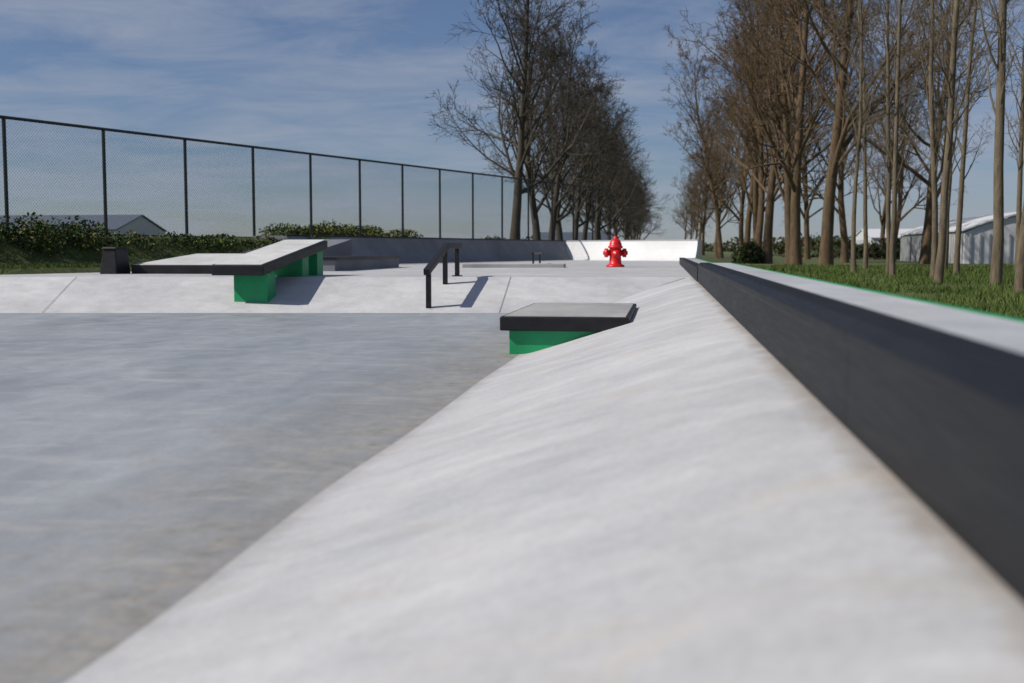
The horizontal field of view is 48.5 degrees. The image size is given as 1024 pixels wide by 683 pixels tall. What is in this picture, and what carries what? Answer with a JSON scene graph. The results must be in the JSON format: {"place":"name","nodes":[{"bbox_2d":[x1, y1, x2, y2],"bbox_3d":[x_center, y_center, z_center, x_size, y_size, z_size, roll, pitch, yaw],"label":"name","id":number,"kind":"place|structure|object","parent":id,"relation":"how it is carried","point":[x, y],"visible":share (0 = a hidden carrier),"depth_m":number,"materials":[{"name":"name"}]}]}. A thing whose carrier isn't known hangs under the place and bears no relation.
{"place":"outdoors","nodes":[
{"label":"outdoors","id":0,"kind":"place"},
{"bbox_2d":[0,313,518,682],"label":"skatepark floor","id":1,"kind":"structure","parent":0,"point":[154,466],"depth_m":5.94,"materials":[{"name":"concrete"}]},
{"bbox_2d":[15,276,510,326],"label":"expansion joints","id":2,"kind":"object","parent":1,"relation":"on","point":[231,313],"visible":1,"depth_m":17.77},
{"bbox_2d":[0,277,688,312],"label":"concrete bank","id":3,"kind":"structure","parent":1,"relation":"on","point":[216,294],"depth_m":18.30,"materials":[{"name":"grey concrete"}]},
{"bbox_2d":[65,277,1023,682],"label":"concrete bank","id":4,"kind":"structure","parent":1,"relation":"on","point":[689,479],"depth_m":2.42,"materials":[{"name":"grey concrete"}]},
{"bbox_2d":[500,303,636,353],"bbox_3d":[0.652,-0.133,11.704,1.180,0.408,2.720,1,5,8],"label":"skate box","id":5,"kind":"object","parent":1,"relation":"on","point":[533,327],"visible":0.73,"depth_m":10.44,"materials":[{"name":"green paint"}]},
{"bbox_2d":[0,260,691,276],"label":"skatepark platform","id":6,"kind":"structure","parent":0,"point":[586,268],"depth_m":23.29,"materials":[{"name":"concrete"}]},
{"bbox_2d":[100,247,129,273],"bbox_3d":[-7.699,-1.550,22.071,0.356,0.570,0.596,1,5,8],"label":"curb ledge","id":7,"kind":"object","parent":6,"relation":"on","point":[115,260],"visible":0.78,"depth_m":21.82,"materials":[{"name":"paint"}]},
{"bbox_2d":[131,254,242,273],"bbox_3d":[-6.348,-1.592,23.454,1.650,0.432,3.100,1,5,8],"label":"manual pad","id":8,"kind":"object","parent":6,"relation":"on","point":[196,264],"visible":0.52,"depth_m":22.02,"materials":[{"name":"paint"}]},
{"bbox_2d":[211,240,327,302],"bbox_3d":[-4.022,-1.139,19.279,0.840,1.198,3.400,1,5,8],"label":"slanted ledge","id":9,"kind":"object","parent":6,"relation":"on","point":[256,273],"visible":0.78,"depth_m":18.22,"materials":[{"name":"paint"}]},
{"bbox_2d":[240,239,351,255],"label":"kicker ramp","id":10,"kind":"structure","parent":6,"relation":"on","point":[339,247],"depth_m":30.23,"materials":[{"name":"grey concrete"}]},
{"bbox_2d":[323,255,400,270],"bbox_3d":[-3.884,-1.899,27.702,1.000,0.362,6.100,1,5,8],"label":"ledge","id":11,"kind":"object","parent":6,"relation":"on","point":[337,263],"visible":0.66,"depth_m":26.57,"materials":[{"name":"grey concrete"}]},
{"bbox_2d":[252,235,571,263],"bbox_3d":[-2.170,-3.142,42.891,2.100,1.503,22.010,2,5,24],"label":"quarter pipe","id":12,"kind":"object","parent":6,"relation":"on","point":[416,250],"visible":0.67,"depth_m":42.05,"materials":[{"name":"grey concrete"}]},
{"bbox_2d":[423,243,462,307],"bbox_3d":[-1.122,-1.089,18.786,0.160,1.078,2.810,1,5,8],"label":"grind rail","id":13,"kind":"object","parent":6,"relation":"on","point":[435,260],"visible":0.74,"depth_m":18.64,"materials":[{"name":"metal"}]},
{"bbox_2d":[462,264,565,267],"bbox_3d":[0.067,-1.953,29.696,2.719,0.150,0.593,0,5,-1],"label":"ledge","id":14,"kind":"object","parent":6,"relation":"on","point":[513,265],"visible":0.56,"depth_m":29.40,"materials":[{"name":"concrete"}]},
{"bbox_2d":[531,252,541,263],"bbox_3d":[0.830,-2.806,38.331,0.070,0.405,2.400,1,5,8],"label":"grind rail","id":15,"kind":"object","parent":6,"relation":"on","point":[533,253],"visible":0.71,"depth_m":37.81,"materials":[{"name":"metal"}]},
{"bbox_2d":[603,236,627,266],"bbox_3d":[2.791,-2.428,30.707,0.601,0.830,0.542,-4,6,-42],"label":"fire hydrant","id":16,"kind":"object","parent":6,"relation":"on","point":[615,252],"visible":1,"depth_m":30.58,"materials":[{"name":"red metal"}]},
{"bbox_2d":[566,240,701,260],"bbox_3d":[5.176,-3.741,50.399,7.678,1.495,1.503,4,6,42],"label":"quarter pipe","id":17,"kind":"object","parent":6,"relation":"on","point":[656,250],"visible":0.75,"depth_m":49.62,"materials":[{"name":"white concrete"}]},
{"bbox_2d":[0,232,1023,318],"bbox_3d":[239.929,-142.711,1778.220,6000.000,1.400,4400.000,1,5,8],"label":"ground","id":18,"kind":"structure","parent":0,"point":[710,257],"depth_m":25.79,"materials":[{"name":"green plant"}]},
{"bbox_2d":[0,215,166,236],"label":"farm shed","id":19,"kind":"structure","parent":18,"relation":"on","point":[122,219],"depth_m":125.11,"materials":[{"name":"grey metal"}]},
{"bbox_2d":[0,212,328,255],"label":"hedge","id":20,"kind":"object","parent":18,"relation":"on","point":[40,230],"visible":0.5,"depth_m":25.56,"materials":[{"name":"green plant"}]},
{"bbox_2d":[0,115,610,242],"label":"chain link fence","id":21,"kind":"object","parent":18,"relation":"on","point":[3,118],"visible":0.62,"depth_m":34.99,"materials":[{"name":"metal"}]},
{"bbox_2d":[258,219,422,236],"bbox_3d":[-6.031,-3.763,40.257,2.422,1.102,8.189,2,5,28],"label":"flowering shrub","id":22,"kind":"object","parent":18,"relation":"on","point":[370,232],"visible":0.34,"depth_m":39.12,"materials":[{"name":"green plant"}]},
{"bbox_2d":[424,0,645,238],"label":"bare tree","id":23,"kind":"object","parent":18,"relation":"on","point":[526,89],"visible":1,"depth_m":57.25,"materials":[{"name":"brown plant"}]},
{"bbox_2d":[465,0,609,239],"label":"bare tree","id":24,"kind":"object","parent":18,"relation":"on","point":[528,163],"visible":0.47,"depth_m":67.44,"materials":[{"name":"brown plant"}]},
{"bbox_2d":[235,233,850,251],"bbox_3d":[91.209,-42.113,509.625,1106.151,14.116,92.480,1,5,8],"label":"distant treeline","id":25,"kind":"object","parent":18,"relation":"on","point":[709,247],"visible":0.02,"depth_m":499.86,"materials":[{"name":"green plant"}]},
{"bbox_2d":[480,1,650,239],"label":"bare tree","id":26,"kind":"object","parent":18,"relation":"on","point":[557,180],"visible":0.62,"depth_m":76.06,"materials":[{"name":"brown plant"}]},
{"bbox_2d":[499,14,633,239],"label":"bare tree","id":27,"kind":"object","parent":18,"relation":"on","point":[568,199],"visible":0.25,"depth_m":86.92,"materials":[{"name":"brown plant"}]},
{"bbox_2d":[540,232,613,240],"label":"farm shed","id":28,"kind":"structure","parent":18,"relation":"on","point":[543,236],"depth_m":264.06,"materials":[{"name":"white metal"}]},
{"bbox_2d":[522,41,654,239],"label":"bare tree","id":29,"kind":"object","parent":18,"relation":"on","point":[581,176],"visible":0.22,"depth_m":96.67,"materials":[{"name":"brown plant"}]},
{"bbox_2d":[547,53,634,239],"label":"bare tree","id":30,"kind":"object","parent":18,"relation":"on","point":[585,192],"visible":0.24,"depth_m":106.76,"materials":[{"name":"brown plant"}]},
{"bbox_2d":[536,80,653,238],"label":"bare tree","id":31,"kind":"object","parent":18,"relation":"on","point":[608,185],"visible":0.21,"depth_m":127.44,"materials":[{"name":"brown plant"}]},
{"bbox_2d":[560,106,641,239],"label":"bare tree","id":32,"kind":"object","parent":18,"relation":"on","point":[610,177],"visible":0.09,"depth_m":140.74,"materials":[{"name":"brown plant"}]},
{"bbox_2d":[545,71,665,239],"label":"bare tree","id":33,"kind":"object","parent":18,"relation":"on","point":[600,208],"visible":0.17,"depth_m":117.76,"materials":[{"name":"brown plant"}]},
{"bbox_2d":[576,113,652,239],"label":"bare tree","id":34,"kind":"object","parent":18,"relation":"on","point":[620,214],"visible":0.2,"depth_m":151.29,"materials":[{"name":"brown plant"}]},
{"bbox_2d":[581,123,651,233],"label":"bare tree","id":35,"kind":"object","parent":18,"relation":"on","point":[626,213],"visible":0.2,"depth_m":163.37,"materials":[{"name":"brown plant"}]},
{"bbox_2d":[593,152,650,237],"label":"bare tree","id":36,"kind":"object","parent":18,"relation":"on","point":[643,210],"visible":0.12,"depth_m":185.26,"materials":[{"name":"brown plant"}]},
{"bbox_2d":[603,152,652,235],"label":"bare tree","id":37,"kind":"object","parent":18,"relation":"on","point":[615,229],"visible":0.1,"depth_m":173.57,"materials":[{"name":"brown plant"}]},
{"bbox_2d":[602,164,657,239],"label":"bare tree","id":38,"kind":"object","parent":18,"relation":"on","point":[635,201],"visible":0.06,"depth_m":236.29,"materials":[{"name":"brown plant"}]},
{"bbox_2d":[602,161,660,239],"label":"bare tree","id":39,"kind":"object","parent":18,"relation":"on","point":[631,227],"visible":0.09,"depth_m":209.75,"materials":[{"name":"brown plant"}]},
{"bbox_2d":[605,137,664,239],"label":"bare tree","id":40,"kind":"object","parent":18,"relation":"on","point":[626,224],"visible":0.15,"depth_m":197.50,"materials":[{"name":"brown plant"}]},
{"bbox_2d":[617,167,652,233],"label":"bare tree","id":41,"kind":"object","parent":18,"relation":"on","point":[633,205],"visible":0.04,"depth_m":222.23,"materials":[{"name":"brown plant"}]},
{"bbox_2d":[617,194,653,239],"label":"bare tree","id":42,"kind":"object","parent":18,"relation":"on","point":[637,227],"visible":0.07,"depth_m":261.33,"materials":[{"name":"brown plant"}]},
{"bbox_2d":[619,183,663,239],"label":"bare tree","id":43,"kind":"object","parent":18,"relation":"on","point":[650,222],"visible":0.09,"depth_m":289.27,"materials":[{"name":"brown plant"}]},
{"bbox_2d":[621,203,661,239],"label":"bare tree","id":44,"kind":"object","parent":18,"relation":"on","point":[643,224],"visible":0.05,"depth_m":301.49,"materials":[{"name":"brown plant"}]},
{"bbox_2d":[630,163,653,239],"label":"bare tree","id":45,"kind":"object","parent":18,"relation":"on","point":[632,234],"visible":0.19,"depth_m":247.46,"materials":[{"name":"brown plant"}]},
{"bbox_2d":[632,202,658,239],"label":"bare tree","id":46,"kind":"object","parent":18,"relation":"on","point":[642,225],"visible":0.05,"depth_m":273.48,"materials":[{"name":"brown plant"}]},
{"bbox_2d":[638,188,666,239],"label":"bare tree","id":47,"kind":"object","parent":18,"relation":"on","point":[639,237],"visible":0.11,"depth_m":318.33,"materials":[{"name":"brown plant"}]},
{"bbox_2d":[662,164,701,239],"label":"poplar tree","id":48,"kind":"object","parent":18,"relation":"on","point":[691,232],"visible":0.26,"depth_m":275.33,"materials":[{"name":"brown plant"}]},
{"bbox_2d":[672,179,699,239],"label":"poplar tree","id":49,"kind":"object","parent":18,"relation":"on","point":[685,237],"visible":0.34,"depth_m":323.37,"materials":[{"name":"brown plant"}]},
{"bbox_2d":[679,258,711,281],"bbox_3d":[4.343,-1.565,26.999,0.490,0.710,21.350,1,5,8],"label":"steel edged ledge","id":50,"kind":"object","parent":18,"relation":"on","point":[689,266],"visible":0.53,"depth_m":23.54,"materials":[{"name":"concrete"}]},
{"bbox_2d":[682,164,714,239],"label":"poplar tree","id":51,"kind":"object","parent":18,"relation":"on","point":[695,220],"visible":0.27,"depth_m":230.66,"materials":[{"name":"brown plant"}]},
{"bbox_2d":[678,132,727,240],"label":"poplar tree","id":52,"kind":"object","parent":18,"relation":"on","point":[701,220],"visible":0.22,"depth_m":196.10,"materials":[{"name":"brown plant"}]},
{"bbox_2d":[677,109,731,254],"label":"poplar tree","id":53,"kind":"object","parent":18,"relation":"on","point":[703,227],"visible":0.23,"depth_m":168.33,"materials":[{"name":"brown plant"}]},
{"bbox_2d":[664,69,758,256],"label":"poplar tree","id":54,"kind":"object","parent":18,"relation":"on","point":[720,212],"visible":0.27,"depth_m":127.23,"materials":[{"name":"brown plant"}]},
{"bbox_2d":[659,29,779,257],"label":"poplar tree","id":55,"kind":"object","parent":18,"relation":"on","point":[720,254],"visible":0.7,"depth_m":111.43,"materials":[{"name":"brown plant"}]},
{"bbox_2d":[689,99,752,255],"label":"poplar tree","id":56,"kind":"object","parent":18,"relation":"on","point":[709,192],"visible":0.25,"depth_m":146.81,"materials":[{"name":"brown plant"}]},
{"bbox_2d":[684,21,775,244],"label":"poplar tree","id":57,"kind":"object","parent":18,"relation":"on","point":[740,218],"visible":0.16,"depth_m":98.14,"materials":[{"name":"brown plant"}]},
{"bbox_2d":[730,241,764,263],"bbox_3d":[13.868,-4.901,65.614,2.314,1.825,8.314,1,5,8],"label":"shrub","id":58,"kind":"object","parent":18,"relation":"on","point":[750,252],"visible":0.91,"depth_m":62.20,"materials":[{"name":"green plant"}]},
{"bbox_2d":[704,0,827,240],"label":"poplar tree","id":59,"kind":"object","parent":18,"relation":"on","point":[754,200],"visible":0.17,"depth_m":77.25,"materials":[{"name":"brown plant"}]},
{"bbox_2d":[702,0,830,242],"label":"poplar tree","id":60,"kind":"object","parent":18,"relation":"on","point":[747,236],"visible":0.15,"depth_m":87.22,"materials":[{"name":"brown plant"}]},
{"bbox_2d":[699,0,849,248],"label":"poplar tree","id":61,"kind":"object","parent":18,"relation":"on","point":[763,173],"visible":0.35,"depth_m":70.23,"materials":[{"name":"brown plant"}]},
{"bbox_2d":[678,0,885,263],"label":"poplar tree","id":62,"kind":"object","parent":18,"relation":"on","point":[771,191],"visible":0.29,"depth_m":62.08,"materials":[{"name":"brown plant"}]},
{"bbox_2d":[663,0,920,264],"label":"poplar tree","id":63,"kind":"object","parent":18,"relation":"on","point":[795,249],"visible":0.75,"depth_m":48.89,"materials":[{"name":"brown plant"}]},
{"bbox_2d":[723,0,906,263],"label":"poplar tree","id":64,"kind":"object","parent":18,"relation":"on","point":[786,194],"visible":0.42,"depth_m":55.70,"materials":[{"name":"brown plant"}]},
{"bbox_2d":[765,0,907,262],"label":"poplar tree","id":65,"kind":"object","parent":18,"relation":"on","point":[844,256],"visible":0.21,"depth_m":73.18,"materials":[{"name":"brown plant"}]},
{"bbox_2d":[772,233,901,258],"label":"undergrowth","id":66,"kind":"object","parent":18,"relation":"on","point":[875,251],"visible":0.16,"depth_m":101.83,"materials":[{"name":"green plant"}]},
{"bbox_2d":[765,26,917,258],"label":"poplar tree","id":67,"kind":"object","parent":18,"relation":"on","point":[806,217],"visible":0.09,"depth_m":96.31,"materials":[{"name":"brown plant"}]},
{"bbox_2d":[801,0,901,272],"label":"young poplar tree","id":68,"kind":"object","parent":18,"relation":"on","point":[854,206],"visible":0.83,"depth_m":33.21,"materials":[{"name":"brown plant"}]},
{"bbox_2d":[698,263,1023,603],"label":"steel edged ledge","id":69,"kind":"object","parent":18,"relation":"on","point":[921,401],"visible":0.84,"depth_m":2.28,"materials":[{"name":"concrete"}]},
{"bbox_2d":[739,0,995,266],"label":"poplar tree","id":70,"kind":"object","parent":18,"relation":"on","point":[841,129],"visible":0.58,"depth_m":42.78,"materials":[{"name":"brown plant"}]},
{"bbox_2d":[823,0,924,269],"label":"young poplar tree","id":71,"kind":"object","parent":18,"relation":"on","point":[865,224],"visible":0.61,"depth_m":36.36,"materials":[{"name":"brown plant"}]},
{"bbox_2d":[856,229,911,244],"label":"storage barn","id":72,"kind":"structure","parent":18,"relation":"on","point":[873,234],"depth_m":149.43,"materials":[{"name":"white metal"}]},
{"bbox_2d":[838,44,937,256],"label":"poplar tree","id":73,"kind":"object","parent":18,"relation":"on","point":[883,219],"visible":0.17,"depth_m":104.73,"materials":[{"name":"brown plant"}]},
{"bbox_2d":[821,0,962,276],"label":"young poplar tree","id":74,"kind":"object","parent":18,"relation":"on","point":[892,263],"visible":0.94,"depth_m":27.29,"materials":[{"name":"brown plant"}]},
{"bbox_2d":[852,0,940,273],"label":"young poplar tree","id":75,"kind":"object","parent":18,"relation":"on","point":[888,167],"visible":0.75,"depth_m":31.05,"materials":[{"name":"brown plant"}]},
{"bbox_2d":[791,0,1010,263],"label":"poplar tree","id":76,"kind":"object","parent":18,"relation":"on","point":[925,255],"visible":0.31,"depth_m":57.27,"materials":[{"name":"brown plant"}]},
{"bbox_2d":[865,15,973,260],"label":"poplar tree","id":77,"kind":"object","parent":18,"relation":"on","point":[900,186],"visible":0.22,"depth_m":80.10,"materials":[{"name":"brown plant"}]},
{"bbox_2d":[893,0,973,278],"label":"young poplar tree","id":78,"kind":"object","parent":18,"relation":"on","point":[930,102],"visible":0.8,"depth_m":24.48,"materials":[{"name":"brown plant"}]},
{"bbox_2d":[910,0,998,268],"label":"young poplar tree","id":79,"kind":"object","parent":18,"relation":"on","point":[948,212],"visible":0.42,"depth_m":37.63,"materials":[{"name":"brown plant"}]},
{"bbox_2d":[896,0,1018,283],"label":"young poplar tree","id":80,"kind":"object","parent":18,"relation":"on","point":[942,236],"visible":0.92,"depth_m":21.49,"materials":[{"name":"brown plant"}]},
{"bbox_2d":[899,212,1015,263],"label":"storage barn","id":81,"kind":"structure","parent":18,"relation":"on","point":[976,239],"depth_m":66.80,"materials":[{"name":"white metal"}]},
{"bbox_2d":[913,0,1022,275],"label":"young poplar tree","id":82,"kind":"object","parent":18,"relation":"on","point":[956,262],"visible":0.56,"depth_m":28.93,"materials":[{"name":"brown plant"}]},
{"bbox_2d":[946,0,1023,284],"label":"young poplar tree","id":83,"kind":"object","parent":18,"relation":"on","point":[996,268],"visible":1,"depth_m":20.34,"materials":[{"name":"brown plant"}]},
{"bbox_2d":[959,0,1023,269],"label":"young poplar tree","id":84,"kind":"object","parent":18,"relation":"on","point":[1020,161],"visible":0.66,"depth_m":33.05,"materials":[{"name":"brown plant"}]},
{"bbox_2d":[1003,34,1023,292],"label":"young poplar tree","id":85,"kind":"object","parent":18,"relation":"on","point":[1019,278],"visible":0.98,"depth_m":17.24,"materials":[{"name":"brown plant"}]},
{"bbox_2d":[1007,0,1023,126],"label":"young poplar tree","id":86,"kind":"object","parent":18,"relation":"on","point":[1016,70],"visible":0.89,"depth_m":27.26,"materials":[{"name":"brown plant"}]},
{"bbox_2d":[0,0,1023,249],"label":"sky","id":87,"kind":"structure","parent":0,"point":[344,78],"materials":[{"name":"blue"}]}
]}

